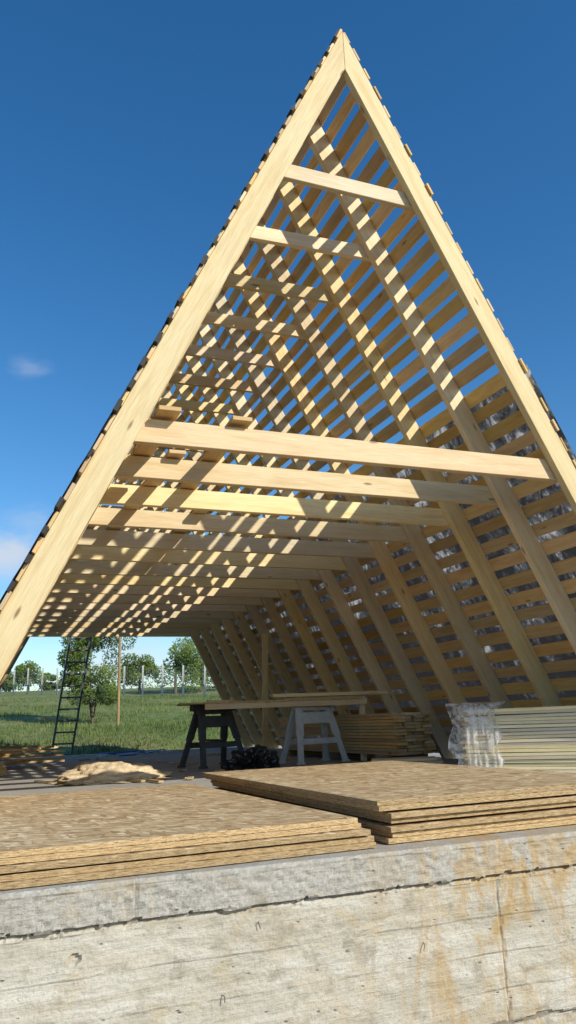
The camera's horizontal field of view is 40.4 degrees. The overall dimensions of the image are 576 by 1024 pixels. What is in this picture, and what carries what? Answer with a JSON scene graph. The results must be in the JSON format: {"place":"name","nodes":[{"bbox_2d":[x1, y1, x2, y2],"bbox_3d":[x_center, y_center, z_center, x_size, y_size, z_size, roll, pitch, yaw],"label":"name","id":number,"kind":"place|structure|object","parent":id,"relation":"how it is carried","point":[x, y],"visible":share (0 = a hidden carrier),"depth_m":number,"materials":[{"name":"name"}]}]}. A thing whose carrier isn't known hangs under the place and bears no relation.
{"place":"outdoors","nodes":[
{"label":"outdoors","id":0,"kind":"place"},
{"bbox_2d":[0,686,254,754],"bbox_3d":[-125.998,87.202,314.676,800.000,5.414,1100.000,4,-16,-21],"label":"ground","id":1,"kind":"structure","parent":0,"point":[49,694],"depth_m":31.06,"materials":[{"name":"green plant"}]},
{"bbox_2d":[50,637,91,754],"bbox_3d":[-5.328,4.548,19.187,0.529,3.094,1.591,7,-17,-31],"label":"ladder","id":2,"kind":"object","parent":1,"relation":"on","point":[81,691],"visible":0.84,"depth_m":19.15,"materials":[{"name":"metal"}]},
{"bbox_2d":[56,637,137,723],"bbox_3d":[-7.131,5.659,28.572,2.789,4.144,2.603,11,-20,-40],"label":"young tree","id":3,"kind":"object","parent":1,"relation":"on","point":[105,697],"visible":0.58,"depth_m":28.10,"materials":[{"name":"green plant"}]},
{"bbox_2d":[1,637,215,693],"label":"distant trees","id":4,"kind":"object","parent":1,"relation":"on","point":[194,662],"visible":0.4,"depth_m":53.80,"materials":[{"name":"green plant"}]},
{"bbox_2d":[0,664,216,696],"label":"wire fence","id":5,"kind":"object","parent":1,"relation":"on","point":[142,677],"visible":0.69,"depth_m":46.09,"materials":[{"name":"concrete"}]},
{"bbox_2d":[116,637,120,724],"bbox_3d":[-5.791,5.724,26.797,0.119,3.501,0.109,4,-16,-21],"label":"wooden pole","id":6,"kind":"object","parent":1,"relation":"on","point":[118,685],"visible":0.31,"depth_m":26.72,"materials":[{"name":"brown wood"}]},
{"bbox_2d":[0,746,465,841],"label":"concrete slab","id":7,"kind":"structure","parent":1,"relation":"on","point":[17,779],"depth_m":11.30,"materials":[{"name":"grey concrete"}]},
{"bbox_2d":[0,764,6,775],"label":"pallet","id":8,"kind":"object","parent":7,"relation":"on","point":[3,769],"visible":1,"depth_m":10.92,"materials":[{"name":"brown wood"}]},
{"bbox_2d":[0,637,29,688],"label":"leaning prop pole","id":9,"kind":"object","parent":7,"relation":"on","point":[14,661],"depth_m":17.98,"materials":[{"name":"brown wood"}]},
{"bbox_2d":[0,746,64,764],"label":"plank heap","id":10,"kind":"object","parent":7,"relation":"on","point":[7,753],"visible":1,"depth_m":12.98,"materials":[{"name":"brown wood"}]},
{"bbox_2d":[48,761,172,784],"bbox_3d":[-2.095,3.079,9.330,1.504,0.217,1.389,4,-16,-21],"label":"sawdust pile","id":11,"kind":"object","parent":7,"relation":"on","point":[92,773],"visible":0.98,"depth_m":8.98,"materials":[{"name":"beige wood"}]},
{"bbox_2d":[64,747,270,757],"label":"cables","id":12,"kind":"object","parent":7,"relation":"on","point":[149,753],"visible":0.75,"depth_m":17.14,"materials":[{"name":"plastic"}]},
{"bbox_2d":[0,783,375,889],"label":"osb sheet stack","id":13,"kind":"object","parent":7,"relation":"on","point":[57,838],"visible":1,"depth_m":3.68,"materials":[{"name":"beige wood"}]},
{"bbox_2d":[34,753,345,788],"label":"wood offcuts","id":14,"kind":"object","parent":7,"relation":"on","point":[134,780],"visible":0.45,"depth_m":10.41,"materials":[{"name":"brown wood"}]},
{"bbox_2d":[177,705,243,768],"bbox_3d":[-1.076,3.222,11.300,0.860,0.860,0.600,11,-19,-40],"label":"sawhorse","id":15,"kind":"object","parent":7,"relation":"on","point":[201,721],"visible":0.85,"depth_m":11.21,"materials":[{"name":"plastic"}]},
{"bbox_2d":[177,696,361,705],"bbox_3d":[-0.278,2.753,11.412,2.608,0.043,0.900,1,-15,-12],"label":"work table top","id":16,"kind":"object","parent":15,"relation":"on","point":[294,699],"visible":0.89,"depth_m":11.07,"materials":[{"name":"beige wood"}]},
{"bbox_2d":[221,744,281,770],"bbox_3d":[-0.480,3.253,10.404,0.828,0.309,0.564,4,-16,-21],"label":"black plastic bag","id":17,"kind":"object","parent":7,"relation":"on","point":[257,756],"visible":0.98,"depth_m":10.27,"materials":[{"name":"black plastic"}]},
{"bbox_2d":[262,634,268,749],"bbox_3d":[-0.403,3.200,13.746,0.140,2.100,0.060,4,-16,-21],"label":"timber prop","id":18,"kind":"object","parent":7,"relation":"on","point":[265,688],"visible":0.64,"depth_m":13.76,"materials":[{"name":"brown wood"}]},
{"bbox_2d":[0,31,575,757],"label":"rafters","id":19,"kind":"object","parent":7,"relation":"on","point":[38,581],"visible":0.66,"depth_m":8.72,"materials":[{"name":"brown wood"}]},
{"bbox_2d":[94,164,414,531],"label":"collar ties","id":20,"kind":"object","parent":19,"relation":"attached to","point":[295,174],"visible":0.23,"depth_m":8.85,"materials":[{"name":"brown wood"}]},
{"bbox_2d":[0,29,575,752],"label":"sheathing boards","id":21,"kind":"object","parent":19,"relation":"attached to","point":[442,317],"visible":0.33,"depth_m":8.88,"materials":[{"name":"brown wood"}]},
{"bbox_2d":[0,324,165,603],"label":"roof membrane","id":22,"kind":"object","parent":21,"relation":"on","point":[66,490],"visible":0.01,"depth_m":5.61,"materials":[{"name":"black plastic"}]},
{"bbox_2d":[0,30,338,611],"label":"membrane strips","id":23,"kind":"object","parent":21,"relation":"attached to","point":[116,408],"visible":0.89,"depth_m":6.05,"materials":[{"name":"black plastic"}]},
{"bbox_2d":[200,364,575,752],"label":"roof membrane","id":24,"kind":"object","parent":21,"relation":"on","point":[497,417],"visible":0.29,"depth_m":9.32,"materials":[{"name":"grey plastic"}]},
{"bbox_2d":[26,419,557,636],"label":"floor joists","id":25,"kind":"object","parent":19,"relation":"on","point":[112,583],"visible":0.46,"depth_m":8.82,"materials":[{"name":"brown wood"}]},
{"bbox_2d":[86,405,251,533],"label":"loose planks","id":26,"kind":"object","parent":25,"relation":"on","point":[167,413],"visible":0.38,"depth_m":6.78,"materials":[{"name":"brown wood"}]},
{"bbox_2d":[205,690,387,760],"bbox_3d":[0.112,3.127,11.319,2.692,0.965,0.698,1,-15,-12],"label":"workbench","id":27,"kind":"object","parent":7,"relation":"on","point":[362,701],"visible":0.86,"depth_m":11.13,"materials":[{"name":"brown wood"}]},
{"bbox_2d":[279,705,350,764],"bbox_3d":[0.352,3.147,11.225,0.860,0.860,0.600,6,-17,-29],"label":"sawhorse","id":28,"kind":"object","parent":7,"relation":"on","point":[299,718],"visible":0.96,"depth_m":11.16,"materials":[{"name":"grey plastic"}]},
{"bbox_2d":[288,750,427,758],"bbox_3d":[0.953,3.743,12.078,0.750,0.095,3.400,4,-16,-21],"label":"timber bearer","id":29,"kind":"object","parent":7,"relation":"on","point":[334,755],"visible":0.41,"depth_m":11.95,"materials":[{"name":"brown wood"}]},
{"bbox_2d":[278,711,435,755],"bbox_3d":[0.909,3.442,12.193,0.595,0.542,4.119,4,-16,-23],"label":"plank stack","id":30,"kind":"object","parent":29,"relation":"on","point":[397,734],"visible":0.64,"depth_m":10.71,"materials":[{"name":"brown wood"}]},
{"bbox_2d":[203,761,575,843],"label":"osb sheet stack","id":31,"kind":"object","parent":7,"relation":"on","point":[390,802],"visible":1,"depth_m":4.33,"materials":[{"name":"beige wood"}]},
{"bbox_2d":[371,756,442,763],"bbox_3d":[1.361,2.928,9.101,0.820,0.124,0.437,-2,-15,-2],"label":"short board stack","id":32,"kind":"object","parent":7,"relation":"on","point":[430,759],"visible":0.4,"depth_m":8.94,"materials":[{"name":"brown wood"}]},
{"bbox_2d":[446,701,575,772],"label":"batten bundle","id":33,"kind":"object","parent":7,"relation":"on","point":[491,741],"visible":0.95,"depth_m":7.60,"materials":[{"name":"white wood"}]},
{"bbox_2d":[0,824,575,1023],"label":"concrete retaining wall","id":34,"kind":"structure","parent":0,"point":[489,920],"depth_m":3.45,"materials":[{"name":"grey concrete"}]},
{"bbox_2d":[0,0,575,691],"label":"sky","id":35,"kind":"structure","parent":0,"point":[132,131],"materials":[{"name":"blue"}]}
]}

